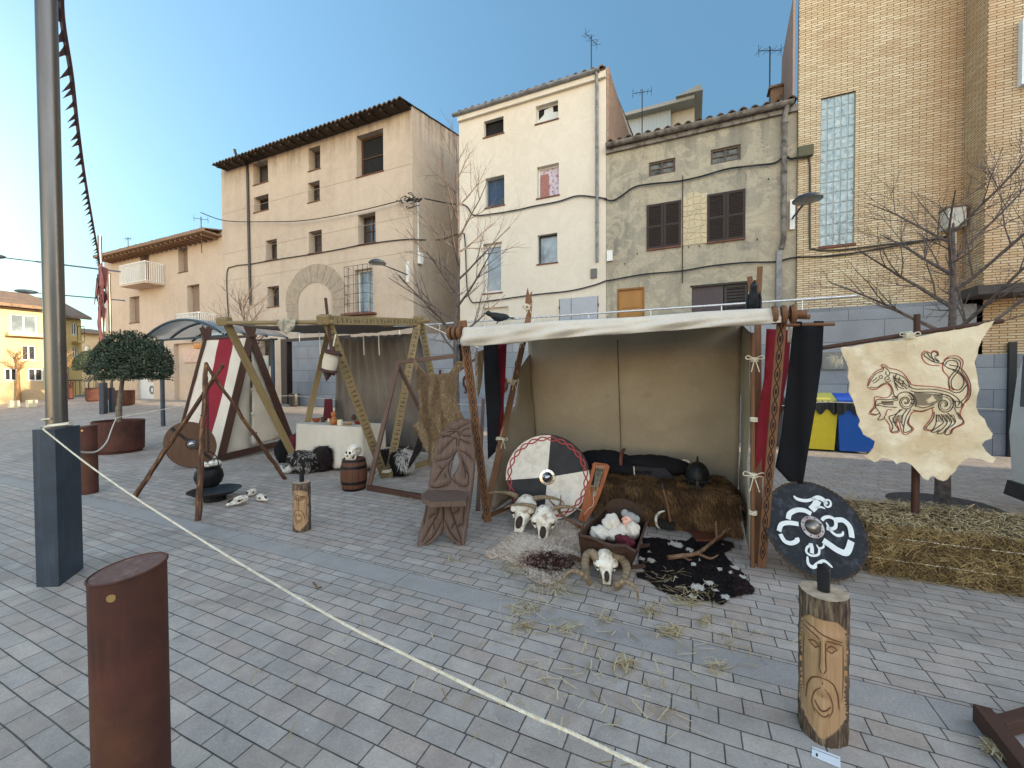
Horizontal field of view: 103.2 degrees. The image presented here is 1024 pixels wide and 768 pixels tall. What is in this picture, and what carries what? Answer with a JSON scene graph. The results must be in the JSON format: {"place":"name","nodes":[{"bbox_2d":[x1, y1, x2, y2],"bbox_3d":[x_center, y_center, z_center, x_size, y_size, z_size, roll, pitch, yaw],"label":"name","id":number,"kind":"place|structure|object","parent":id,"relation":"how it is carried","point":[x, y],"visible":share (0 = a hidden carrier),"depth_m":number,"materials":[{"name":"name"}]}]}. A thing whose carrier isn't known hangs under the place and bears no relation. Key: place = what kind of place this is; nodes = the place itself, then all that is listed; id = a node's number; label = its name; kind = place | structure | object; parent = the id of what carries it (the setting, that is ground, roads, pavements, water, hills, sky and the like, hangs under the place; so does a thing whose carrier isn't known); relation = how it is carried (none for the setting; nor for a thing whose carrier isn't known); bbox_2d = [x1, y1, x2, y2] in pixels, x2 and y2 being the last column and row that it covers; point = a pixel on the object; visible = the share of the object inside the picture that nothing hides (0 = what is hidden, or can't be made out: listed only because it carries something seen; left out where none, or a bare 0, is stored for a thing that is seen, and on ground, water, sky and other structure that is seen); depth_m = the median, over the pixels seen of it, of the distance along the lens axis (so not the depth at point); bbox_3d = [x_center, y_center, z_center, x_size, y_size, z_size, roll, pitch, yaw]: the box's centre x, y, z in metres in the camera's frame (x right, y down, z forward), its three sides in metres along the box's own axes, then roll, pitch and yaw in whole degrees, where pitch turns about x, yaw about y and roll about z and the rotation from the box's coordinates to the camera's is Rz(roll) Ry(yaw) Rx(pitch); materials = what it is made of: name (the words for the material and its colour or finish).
{"place":"outdoors","nodes":[
{"label":"outdoors","id":0,"kind":"place"},
{"bbox_2d":[285,450,317,473],"bbox_3d":[-3.403,1.273,6.585,0.580,0.414,0.398,0,1,24],"label":"shield","id":1,"kind":"object","parent":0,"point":[300,460],"visible":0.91,"depth_m":6.45,"materials":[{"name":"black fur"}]},
{"bbox_2d":[0,0,797,331],"label":"sky","id":2,"kind":"structure","parent":0,"point":[167,91],"materials":[{"name":"blue"}]},
{"bbox_2d":[0,391,1023,767],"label":"ground","id":3,"kind":"structure","parent":0,"point":[930,665],"depth_m":2.36,"materials":[{"name":"stone"}]},
{"bbox_2d":[0,344,31,401],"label":"pollard tree","id":4,"kind":"object","parent":3,"relation":"on","point":[18,392],"visible":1,"depth_m":20.83,"materials":[{"name":"brown plant"}]},
{"bbox_2d":[0,290,44,403],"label":"apartment house","id":5,"kind":"structure","parent":3,"relation":"on","point":[21,323],"depth_m":21.24,"materials":[{"name":"yellow paint"}]},
{"bbox_2d":[10,313,36,333],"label":"window","id":6,"kind":"structure","parent":5,"relation":"in","point":[19,323],"depth_m":21.28,"materials":[{"name":"glass"}]},
{"bbox_2d":[32,0,82,586],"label":"lamp post","id":7,"kind":"object","parent":3,"relation":"on","point":[58,512],"visible":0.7,"depth_m":3.06,"materials":[{"name":"grey metal"}]},
{"bbox_2d":[58,0,109,341],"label":"bunting","id":8,"kind":"object","parent":7,"relation":"hanging from","point":[101,284],"visible":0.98,"depth_m":6.88,"materials":[{"name":"black fabric"}]},
{"bbox_2d":[42,429,650,767],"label":"rope","id":9,"kind":"object","parent":7,"relation":"attached to","point":[573,733],"visible":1,"depth_m":1.46,"materials":[{"name":"fabric"}]},
{"bbox_2d":[0,235,120,413],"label":"lamp post","id":10,"kind":"object","parent":3,"relation":"on","point":[103,397],"visible":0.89,"depth_m":15.22,"materials":[{"name":"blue metal"}]},
{"bbox_2d":[37,297,91,394],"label":"apartment house","id":11,"kind":"structure","parent":3,"relation":"on","point":[74,317],"depth_m":25.85,"materials":[{"name":"yellow paint"}]},
{"bbox_2d":[14,273,124,411],"bbox_3d":[-16.258,-1.577,15.053,2.808,5.360,0.321,-1,1,-41],"label":"lamp post","id":12,"kind":"object","parent":3,"relation":"on","point":[111,396],"visible":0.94,"depth_m":15.62,"materials":[{"name":"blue metal"}]},
{"bbox_2d":[70,349,98,401],"bbox_3d":[-20.801,-0.445,20.065,1.537,2.576,1.480,1,1,38],"label":"planter tree","id":13,"kind":"object","parent":3,"relation":"on","point":[80,361],"visible":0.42,"depth_m":19.61,"materials":[{"name":"green plant"}]},
{"bbox_2d":[80,424,98,494],"bbox_3d":[-5.707,1.009,5.455,0.208,0.921,0.208,0,1,24],"label":"bollard","id":14,"kind":"object","parent":3,"relation":"on","point":[89,443],"visible":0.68,"depth_m":5.40,"materials":[{"name":"brown metal"}]},
{"bbox_2d":[81,328,106,390],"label":"apartment house","id":15,"kind":"structure","parent":3,"relation":"on","point":[91,338],"depth_m":33.84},
{"bbox_2d":[84,552,171,767],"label":"bollard","id":16,"kind":"object","parent":3,"relation":"on","point":[128,660],"visible":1,"depth_m":1.31,"materials":[{"name":"brown metal"}]},
{"bbox_2d":[83,329,175,454],"bbox_3d":[-7.908,0.132,8.473,1.537,2.576,1.480,0,1,24],"label":"planter tree","id":17,"kind":"object","parent":3,"relation":"on","point":[123,358],"visible":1,"depth_m":8.17,"materials":[{"name":"green plant"}]},
{"bbox_2d":[93,227,223,399],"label":"apartment house","id":18,"kind":"structure","parent":3,"relation":"on","point":[157,282],"depth_m":19.98,"materials":[{"name":"paint"}]},
{"bbox_2d":[140,379,153,398],"bbox_3d":[-19.016,0.147,21.229,1.617,1.311,0.082,0,1,24],"label":"sign","id":19,"kind":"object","parent":18,"relation":"in","point":[146,386],"depth_m":21.29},
{"bbox_2d":[132,362,286,520],"bbox_3d":[-3.868,0.598,5.455,1.781,1.767,1.651,0,1,24],"label":"tripod","id":20,"kind":"object","parent":3,"relation":"on","point":[206,384],"visible":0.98,"depth_m":4.97,"materials":[{"name":"brown wood"}]},
{"bbox_2d":[163,422,216,467],"bbox_3d":[-5.541,1.042,7.003,0.313,0.773,0.819,0,1,24],"label":"round shield","id":21,"kind":"object","parent":20,"relation":"attached to","point":[182,451],"visible":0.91,"depth_m":6.93,"materials":[{"name":"brown wood"}]},
{"bbox_2d":[193,389,223,487],"bbox_3d":[-3.702,0.583,4.940,0.304,1.360,0.304,0,1,24],"label":"cauldron","id":22,"kind":"object","parent":20,"relation":"hanging from","point":[213,474],"visible":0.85,"depth_m":4.90,"materials":[{"name":"metal"}]},
{"bbox_2d":[185,483,241,502],"bbox_3d":[-3.755,1.400,5.124,0.580,0.135,0.580,0,1,24],"label":"fire bowl","id":23,"kind":"object","parent":3,"relation":"on","point":[219,492],"visible":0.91,"depth_m":5.16,"materials":[{"name":"metal"}]},
{"bbox_2d":[147,318,287,425],"bbox_3d":[-8.780,-0.284,12.085,3.628,3.083,1.961,0,1,24],"label":"shelter","id":24,"kind":"object","parent":3,"relation":"on","point":[182,329],"visible":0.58,"depth_m":12.00,"materials":[{"name":"white"}]},
{"bbox_2d":[181,325,291,460],"bbox_3d":[-5.731,0.082,8.387,1.710,2.652,1.552,0,1,24],"label":"wedge tent","id":25,"kind":"object","parent":3,"relation":"on","point":[230,431],"visible":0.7,"depth_m":8.09,"materials":[{"name":"white fabric"}]},
{"bbox_2d":[192,272,289,348],"bbox_3d":[-9.136,-1.364,13.975,2.782,4.968,2.890,-1,1,-30],"label":"bare tree","id":26,"kind":"object","parent":3,"relation":"on","point":[244,302],"visible":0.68,"depth_m":13.61,"materials":[{"name":"brown plant"}]},
{"bbox_2d":[292,480,310,532],"bbox_3d":[-2.127,1.234,4.115,0.171,0.492,0.173,0,1,24],"label":"carved log","id":27,"kind":"object","parent":3,"relation":"on","point":[301,496],"visible":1,"depth_m":4.05,"materials":[{"name":"brown wood"}]},
{"bbox_2d":[312,445,335,471],"bbox_3d":[-3.139,1.267,6.707,0.435,0.540,0.461,0,1,24],"label":"shaggy pelt","id":28,"kind":"object","parent":3,"relation":"on","point":[324,458],"visible":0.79,"depth_m":6.62,"materials":[{"name":"black fur"}]},
{"bbox_2d":[212,96,459,403],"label":"apartment house","id":29,"kind":"structure","parent":3,"relation":"on","point":[350,163],"depth_m":15.45,"materials":[{"name":"paint"}]},
{"bbox_2d":[280,335,350,403],"bbox_3d":[-7.559,-0.387,16.385,3.784,2.908,1.050,0,1,24],"label":"doorway","id":30,"kind":"structure","parent":29,"relation":"in","point":[286,344],"depth_m":16.60,"materials":[{"name":"metal"}]},
{"bbox_2d":[358,269,372,311],"bbox_3d":[-5.384,-3.394,14.954,0.918,1.636,0.290,0,1,24],"label":"window","id":31,"kind":"structure","parent":29,"relation":"in","point":[362,296],"depth_m":15.11,"materials":[{"name":"glass"}]},
{"bbox_2d":[358,216,375,244],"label":"window","id":32,"kind":"structure","parent":29,"relation":"in","point":[369,230],"depth_m":15.08,"materials":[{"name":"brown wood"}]},
{"bbox_2d":[356,133,383,178],"bbox_3d":[-5.070,-8.300,14.737,1.302,1.524,0.340,0,1,24],"label":"window","id":33,"kind":"structure","parent":29,"relation":"in","point":[371,147],"depth_m":14.90,"materials":[{"name":"brown wood"}]},
{"bbox_2d":[215,298,478,477],"bbox_3d":[-2.701,0.140,6.895,3.729,2.628,3.022,0,1,24],"label":"frame tent","id":34,"kind":"object","parent":3,"relation":"on","point":[365,368],"visible":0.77,"depth_m":7.15,"materials":[{"name":"brown wood"}]},
{"bbox_2d":[319,334,341,381],"bbox_3d":[-2.280,-0.321,5.089,0.286,0.597,0.230,0,1,24],"label":"hanging lantern","id":35,"kind":"object","parent":34,"relation":"hanging from","point":[329,363],"visible":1,"depth_m":5.03,"materials":[{"name":"white wood"}]},
{"bbox_2d":[340,456,366,491],"bbox_3d":[-2.183,1.237,5.603,0.355,0.430,0.350,0,1,24],"label":"barrel","id":36,"kind":"object","parent":3,"relation":"on","point":[353,475],"visible":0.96,"depth_m":5.46,"materials":[{"name":"brown wood"}]},
{"bbox_2d":[371,446,415,476],"bbox_3d":[-1.888,1.258,6.440,0.818,0.549,0.459,0,1,24],"label":"goat pelt","id":37,"kind":"object","parent":3,"relation":"on","point":[398,460],"visible":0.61,"depth_m":6.26,"materials":[{"name":"black fur"}]},
{"bbox_2d":[366,354,455,499],"bbox_3d":[-1.129,0.503,6.069,1.215,1.880,1.889,0,1,24],"label":"drying rack","id":38,"kind":"object","parent":3,"relation":"on","point":[385,490],"visible":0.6,"depth_m":5.79,"materials":[{"name":"brown wood"}]},
{"bbox_2d":[413,358,464,467],"bbox_3d":[-1.060,0.429,5.811,0.842,1.600,0.078,0,1,16],"label":"wolf pelt","id":39,"kind":"object","parent":38,"relation":"hanging from","point":[439,410],"visible":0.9,"depth_m":5.83},
{"bbox_2d":[417,419,475,545],"bbox_3d":[-0.603,0.940,3.976,0.491,1.180,0.989,0,1,6],"label":"carved chair","id":40,"kind":"object","parent":3,"relation":"on","point":[446,498],"visible":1,"depth_m":3.87,"materials":[{"name":"brown wood"}]},
{"bbox_2d":[379,110,527,409],"bbox_3d":[-1.370,-2.584,10.203,3.617,7.690,4.718,-1,1,-15],"label":"bare tree","id":41,"kind":"object","parent":3,"relation":"on","point":[457,277],"visible":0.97,"depth_m":9.90,"materials":[{"name":"brown plant"}]},
{"bbox_2d":[488,491,564,532],"bbox_3d":[0.115,1.306,4.138,0.875,0.333,0.346,0,1,24],"label":"cow skull","id":42,"kind":"object","parent":3,"relation":"on","point":[522,515],"visible":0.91,"depth_m":4.12},
{"bbox_2d":[483,519,580,586],"bbox_3d":[0.314,1.453,3.702,0.876,0.054,1.459,0,1,24],"label":"deer hide","id":43,"kind":"object","parent":3,"relation":"on","point":[553,550],"visible":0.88,"depth_m":3.52},
{"bbox_2d":[505,503,583,539],"bbox_3d":[0.316,1.337,3.932,0.749,0.304,0.298,0,1,24],"label":"cow skull","id":44,"kind":"object","parent":43,"relation":"on","point":[544,518],"visible":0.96,"depth_m":3.92},
{"bbox_2d":[505,434,589,519],"bbox_3d":[0.386,1.016,4.428,0.925,0.913,0.165,0,1,6],"label":"round shield","id":45,"kind":"object","parent":3,"relation":"on","point":[552,465],"visible":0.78,"depth_m":4.42,"materials":[{"name":"white wood"}]},
{"bbox_2d":[578,462,609,521],"bbox_3d":[0.872,1.159,4.375,0.408,0.608,0.135,-1,1,-31],"label":"lyre","id":46,"kind":"object","parent":3,"relation":"on","point":[591,498],"visible":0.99,"depth_m":4.34,"materials":[{"name":"brown wood"}]},
{"bbox_2d":[561,548,638,601],"bbox_3d":[0.621,1.365,2.955,0.522,0.215,0.391,0,1,7],"label":"ram skull","id":47,"kind":"object","parent":3,"relation":"on","point":[605,561],"visible":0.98,"depth_m":3.00},
{"bbox_2d":[568,498,649,568],"bbox_3d":[0.797,1.246,3.358,0.610,0.472,0.766,0,1,24],"label":"cradle","id":48,"kind":"object","parent":3,"relation":"on","point":[616,506],"visible":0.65,"depth_m":3.32,"materials":[{"name":"brown wood"}]},
{"bbox_2d":[589,513,639,542],"bbox_3d":[0.834,1.180,3.321,0.401,0.219,0.223,0,1,6],"label":"wool","id":49,"kind":"object","parent":48,"relation":"in","point":[610,527],"visible":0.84,"depth_m":3.25,"materials":[{"name":"white fabric"}]},
{"bbox_2d":[230,486,1004,765],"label":"straw litter","id":50,"kind":"object","parent":3,"relation":"on","point":[992,747],"visible":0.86,"depth_m":2.42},
{"bbox_2d":[446,266,806,568],"bbox_3d":[0.826,0.081,4.564,3.658,2.807,2.317,0,1,24],"label":"awning tent","id":51,"kind":"object","parent":3,"relation":"on","point":[678,386],"visible":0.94,"depth_m":4.91,"materials":[{"name":"beige fabric"}]},
{"bbox_2d":[474,350,483,396],"bbox_3d":[-0.373,-0.106,4.539,0.124,0.552,0.036,0,1,24],"label":"fox pelt","id":52,"kind":"object","parent":51,"relation":"hanging from","point":[479,360],"visible":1,"depth_m":4.54,"materials":[{"name":"brown fur"}]},
{"bbox_2d":[483,344,500,458],"bbox_3d":[-0.230,0.191,4.878,0.238,1.447,0.045,0,1,28],"label":"cloth banner","id":53,"kind":"object","parent":51,"relation":"hanging from","point":[492,385],"visible":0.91,"depth_m":4.89,"materials":[{"name":"fabric"}]},
{"bbox_2d":[496,344,506,449],"bbox_3d":[-0.130,0.211,4.982,0.144,1.503,0.029,0,1,6],"label":"cloth banner","id":54,"kind":"object","parent":51,"relation":"hanging from","point":[502,348],"visible":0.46,"depth_m":4.98,"materials":[{"name":"fabric"}]},
{"bbox_2d":[745,279,761,308],"bbox_3d":[1.806,-0.616,3.028,0.109,0.276,0.265,0,1,24],"label":"raven","id":55,"kind":"object","parent":51,"relation":"on","point":[754,298],"visible":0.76,"depth_m":2.97,"materials":[{"name":"black plastic"}]},
{"bbox_2d":[755,329,789,477],"bbox_3d":[2.270,0.191,3.536,0.273,1.353,0.062,0,1,24],"label":"cloth banner","id":56,"kind":"object","parent":51,"relation":"hanging from","point":[762,427],"visible":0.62,"depth_m":3.56,"materials":[{"name":"fabric"}]},
{"bbox_2d":[775,321,823,483],"bbox_3d":[2.347,0.151,3.315,0.326,1.330,0.061,0,1,24],"label":"cloth banner","id":57,"kind":"object","parent":51,"relation":"hanging from","point":[805,363],"visible":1,"depth_m":3.31,"materials":[{"name":"fabric"}]},
{"bbox_2d":[292,303,976,441],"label":"retaining wall","id":58,"kind":"structure","parent":3,"relation":"on","point":[852,325],"depth_m":9.09,"materials":[{"name":"stone"}]},
{"bbox_2d":[295,294,858,340],"bbox_3d":[-0.489,-1.768,12.124,17.182,0.344,0.056,0,1,24],"label":"handrail","id":59,"kind":"object","parent":58,"relation":"on","point":[743,303],"visible":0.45,"depth_m":10.14,"materials":[{"name":"metal"}]},
{"bbox_2d":[822,352,846,369],"bbox_3d":[6.917,-0.495,8.701,0.437,0.381,0.049,0,1,24],"label":"wall plaque","id":60,"kind":"object","parent":58,"relation":"attached to","point":[825,361],"depth_m":8.70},
{"bbox_2d":[656,483,674,530],"bbox_3d":[1.537,1.226,4.063,0.186,0.439,0.133,0,1,24],"label":"axe","id":61,"kind":"object","parent":3,"relation":"on","point":[670,525],"visible":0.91,"depth_m":4.02,"materials":[{"name":"brown wood"}]},
{"bbox_2d":[636,537,754,605],"bbox_3d":[1.464,1.464,3.329,0.870,0.036,1.270,0,1,24],"label":"cow hide","id":62,"kind":"object","parent":3,"relation":"on","point":[724,574],"visible":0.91,"depth_m":3.19,"materials":[{"name":"black fur"}]},
{"bbox_2d":[666,521,730,560],"bbox_3d":[1.686,1.362,3.472,0.781,0.212,0.248,-1,1,-28],"label":"antler","id":63,"kind":"object","parent":62,"relation":"on","point":[685,556],"visible":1,"depth_m":3.41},
{"bbox_2d":[725,480,732,495],"bbox_3d":[1.679,1.258,4.464,1.290,0.400,0.570,0,1,24],"label":"bench","id":64,"kind":"object","parent":3,"relation":"on","point":[727,481],"visible":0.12,"depth_m":4.16,"materials":[{"name":"brown wood"}]},
{"bbox_2d":[593,470,745,539],"bbox_3d":[1.698,1.252,4.400,1.500,0.570,0.835,0,1,24],"label":"fur throw","id":65,"kind":"object","parent":64,"relation":"on","point":[701,509],"visible":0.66,"depth_m":4.07,"materials":[{"name":"fur"}]},
{"bbox_2d":[582,448,688,475],"bbox_3d":[1.397,0.924,4.776,1.339,0.302,0.443,0,1,24],"label":"clothes bundle","id":66,"kind":"object","parent":65,"relation":"on","point":[617,462],"visible":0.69,"depth_m":4.65,"materials":[{"name":"black fabric"}]},
{"bbox_2d":[633,466,675,479],"bbox_3d":[1.603,0.999,4.540,0.454,0.152,0.173,0,1,24],"label":"folded garment","id":67,"kind":"object","parent":65,"relation":"on","point":[662,472],"visible":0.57,"depth_m":4.49,"materials":[{"name":"grey fabric"}]},
{"bbox_2d":[684,456,710,488],"bbox_3d":[1.918,0.949,4.197,0.264,0.405,0.292,0,1,24],"label":"helmet","id":68,"kind":"object","parent":65,"relation":"on","point":[697,474],"visible":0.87,"depth_m":4.11,"materials":[{"name":"metal"}]},
{"bbox_2d":[809,393,837,450],"bbox_3d":[6.367,0.771,8.460,0.614,1.180,0.685,0,1,24],"label":"waste container","id":69,"kind":"object","parent":3,"relation":"on","point":[823,433],"visible":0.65,"depth_m":8.18,"materials":[{"name":"yellow plastic"}]},
{"bbox_2d":[797,580,850,748],"bbox_3d":[1.350,1.202,1.756,0.182,0.617,0.187,0,1,24],"label":"carved log","id":70,"kind":"object","parent":3,"relation":"on","point":[824,635],"visible":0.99,"depth_m":1.70,"materials":[{"name":"brown wood"}]},
{"bbox_2d":[765,481,869,581],"bbox_3d":[2.363,1.125,3.165,0.747,0.650,0.385,0,1,3],"label":"round shield","id":71,"kind":"object","parent":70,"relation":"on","point":[811,527],"visible":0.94,"depth_m":3.14,"materials":[{"name":"wood"}]},
{"bbox_2d":[817,562,830,592],"bbox_3d":[1.348,0.833,1.754,0.047,0.121,0.047,0,1,24],"label":"post","id":72,"kind":"object","parent":70,"relation":"on","point":[823,577],"visible":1,"depth_m":1.74,"materials":[{"name":"metal"}]},
{"bbox_2d":[812,746,840,767],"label":"paper card","id":73,"kind":"object","parent":3,"relation":"on","point":[827,757],"visible":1,"depth_m":1.64,"materials":[{"name":"white paper"}]},
{"bbox_2d":[832,393,874,453],"bbox_3d":[6.878,0.774,8.180,0.712,1.180,0.685,0,1,24],"label":"waste container","id":74,"kind":"object","parent":3,"relation":"on","point":[849,436],"visible":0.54,"depth_m":7.98,"materials":[{"name":"blue plastic"}]},
{"bbox_2d":[789,120,1023,505],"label":"bare tree","id":75,"kind":"object","parent":3,"relation":"on","point":[942,492],"visible":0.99,"depth_m":4.78,"materials":[{"name":"brown plant"}]},
{"bbox_2d":[796,0,1023,455],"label":"apartment building","id":76,"kind":"structure","parent":3,"relation":"on","point":[922,92],"depth_m":8.66,"materials":[{"name":"yellow brick"}]},
{"bbox_2d":[818,92,855,248],"bbox_3d":[7.398,-4.825,9.238,0.698,3.435,0.148,0,1,24],"label":"window","id":77,"kind":"structure","parent":76,"relation":"in","point":[838,112],"depth_m":9.24,"materials":[{"name":"clear glass"}]},
{"bbox_2d":[807,157,946,250],"bbox_3d":[7.940,-4.147,8.928,2.428,2.268,0.035,0,1,24],"label":"cable","id":78,"kind":"object","parent":76,"relation":"attached to","point":[809,162],"visible":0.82,"depth_m":9.36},
{"bbox_2d":[842,493,1023,599],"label":"hay bale","id":79,"kind":"object","parent":3,"relation":"on","point":[976,550],"visible":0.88,"depth_m":3.04,"materials":[{"name":"plant"}]},
{"bbox_2d":[823,314,1003,517],"bbox_3d":[3.242,0.368,3.367,1.134,1.887,0.195,0,1,24],"label":"banner pole","id":80,"kind":"object","parent":79,"relation":"in","point":[917,331],"visible":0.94,"depth_m":3.36,"materials":[{"name":"brown wood"}]},
{"bbox_2d":[827,319,995,480],"bbox_3d":[3.192,0.141,3.296,1.096,1.281,0.087,0,1,22],"label":"painted hide","id":81,"kind":"object","parent":80,"relation":"hanging from","point":[916,408],"visible":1,"depth_m":3.25,"materials":[{"name":"beige"}]},
{"bbox_2d":[885,492,1006,514],"bbox_3d":[5.133,1.432,4.839,1.000,0.004,1.000,0,1,24],"label":"tree pit","id":82,"kind":"object","parent":3,"relation":"on","point":[905,496],"visible":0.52,"depth_m":4.92,"materials":[{"name":"black"}]},
{"bbox_2d":[973,704,1023,767],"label":"wooden stand","id":83,"kind":"object","parent":3,"relation":"on","point":[1002,730],"visible":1,"depth_m":1.71,"materials":[{"name":"brown wood"}]},
{"bbox_2d":[1005,342,1017,456],"bbox_3d":[9.324,0.291,7.570,0.100,2.149,0.060,0,1,24],"label":"post","id":84,"kind":"object","parent":3,"relation":"on","point":[1011,365],"depth_m":7.55,"materials":[{"name":"black metal"}]},
{"bbox_2d":[1003,355,1023,500],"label":"van","id":85,"kind":"object","parent":3,"relation":"on","point":[1014,487],"visible":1,"depth_m":4.45,"materials":[{"name":"white metal"}]},
{"bbox_2d":[625,84,702,135],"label":"apartment building","id":86,"kind":"structure","parent":0,"point":[683,107],"depth_m":17.18,"materials":[{"name":"paint"}]},
{"bbox_2d":[767,0,794,102],"bbox_3d":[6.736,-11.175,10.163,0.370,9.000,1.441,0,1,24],"label":"apartment building","id":87,"kind":"structure","parent":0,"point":[784,89],"depth_m":9.96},
{"bbox_3d":[-2.992,1.065,7.086,1.420,0.723,0.490,0,1,24],"label":"table","id":88,"kind":"object","parent":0,"visible":0},
{"bbox_2d":[296,420,385,468],"bbox_3d":[-2.993,1.051,7.086,1.608,0.721,0.679,0,1,24],"label":"tablecloth","id":89,"kind":"object","parent":88,"relation":"on","point":[339,440],"visible":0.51,"depth_m":6.78,"materials":[{"name":"white fabric"}]},
{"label":"street","id":90,"kind":"structure","parent":0,"visible":0},
{"bbox_2d":[451,65,633,326],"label":"apartment house","id":91,"kind":"structure","parent":90,"relation":"on","point":[542,143],"depth_m":12.21,"materials":[{"name":"paint"}]},
{"bbox_2d":[483,243,502,294],"bbox_3d":[-0.587,-3.663,12.939,0.723,1.606,0.240,0,1,24],"label":"window","id":92,"kind":"structure","parent":91,"relation":"in","point":[496,274],"depth_m":13.02,"materials":[{"name":"glass"}]},
{"bbox_2d":[483,119,503,138],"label":"window","id":93,"kind":"structure","parent":91,"relation":"in","point":[495,128],"depth_m":12.90,"materials":[{"name":"glass"}]},
{"bbox_2d":[484,177,504,208],"bbox_3d":[-0.506,-6.045,12.853,0.725,0.959,0.240,0,1,24],"label":"window","id":94,"kind":"structure","parent":91,"relation":"in","point":[495,189],"depth_m":12.95,"materials":[{"name":"glass"}]},
{"bbox_2d":[535,103,558,125],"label":"window","id":95,"kind":"structure","parent":91,"relation":"in","point":[549,113],"depth_m":12.15,"materials":[{"name":"glass"}]},
{"bbox_2d":[536,234,557,265],"bbox_3d":[1.092,-4.023,12.181,0.680,0.898,0.240,0,1,24],"label":"window","id":96,"kind":"structure","parent":91,"relation":"in","point":[547,244],"depth_m":12.27,"materials":[{"name":"glass"}]},
{"bbox_2d":[536,165,559,199],"bbox_3d":[1.102,-6.023,12.134,0.741,0.967,0.240,0,1,24],"label":"window","id":97,"kind":"structure","parent":91,"relation":"in","point":[548,177],"depth_m":12.19,"materials":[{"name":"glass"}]},
{"bbox_2d":[424,156,796,215],"bbox_3d":[2.173,-5.870,12.197,10.672,1.574,1.577,0,1,24],"label":"cable","id":98,"kind":"object","parent":91,"relation":"attached to","point":[788,157],"visible":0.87,"depth_m":10.96,"materials":[{"name":"rubber"}]},
{"bbox_2d":[416,233,946,302],"bbox_3d":[3.084,-3.999,11.801,13.654,2.797,1.625,0,1,24],"label":"cable","id":99,"kind":"object","parent":91,"relation":"attached to","point":[675,271],"visible":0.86,"depth_m":10.57,"materials":[{"name":"rubber"}]},
{"bbox_2d":[605,95,797,318],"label":"apartment house","id":100,"kind":"structure","parent":90,"relation":"on","point":[733,215],"depth_m":10.38,"materials":[{"name":"grey concrete"}]},
{"bbox_2d":[617,287,644,317],"bbox_3d":[3.288,-1.675,11.226,0.741,1.951,0.100,0,1,24],"label":"door","id":101,"kind":"structure","parent":100,"relation":"in","point":[633,298],"depth_m":11.21,"materials":[{"name":"brown wood"}]},
{"bbox_2d":[649,158,674,176],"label":"window","id":102,"kind":"structure","parent":100,"relation":"in","point":[666,166],"depth_m":10.82,"materials":[{"name":"grey glass"}]},
{"bbox_2d":[692,285,722,311],"bbox_3d":[5.041,-1.599,10.476,0.731,1.813,0.040,0,1,24],"label":"garage door","id":103,"kind":"structure","parent":100,"relation":"in","point":[712,294],"depth_m":10.44,"materials":[{"name":"grey metal"}]},
{"bbox_2d":[711,145,739,164],"bbox_3d":[5.380,-5.751,10.231,0.663,0.373,0.070,0,1,24],"label":"window","id":104,"kind":"structure","parent":100,"relation":"in","point":[732,153],"depth_m":10.21,"materials":[{"name":"grey glass"}]},
{"bbox_2d":[724,284,746,309],"bbox_3d":[5.621,-1.591,10.201,0.512,1.803,0.031,0,1,24],"label":"louvred door","id":105,"kind":"structure","parent":100,"relation":"in","point":[737,293],"depth_m":10.20,"materials":[{"name":"metal"}]},
{"bbox_2d":[789,192,823,229],"bbox_3d":[6.415,-3.985,8.951,0.540,0.700,1.370,0,1,24],"label":"wall lamp","id":106,"kind":"object","parent":100,"relation":"attached to","point":[802,200],"visible":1,"depth_m":8.64,"materials":[{"name":"grey metal"}]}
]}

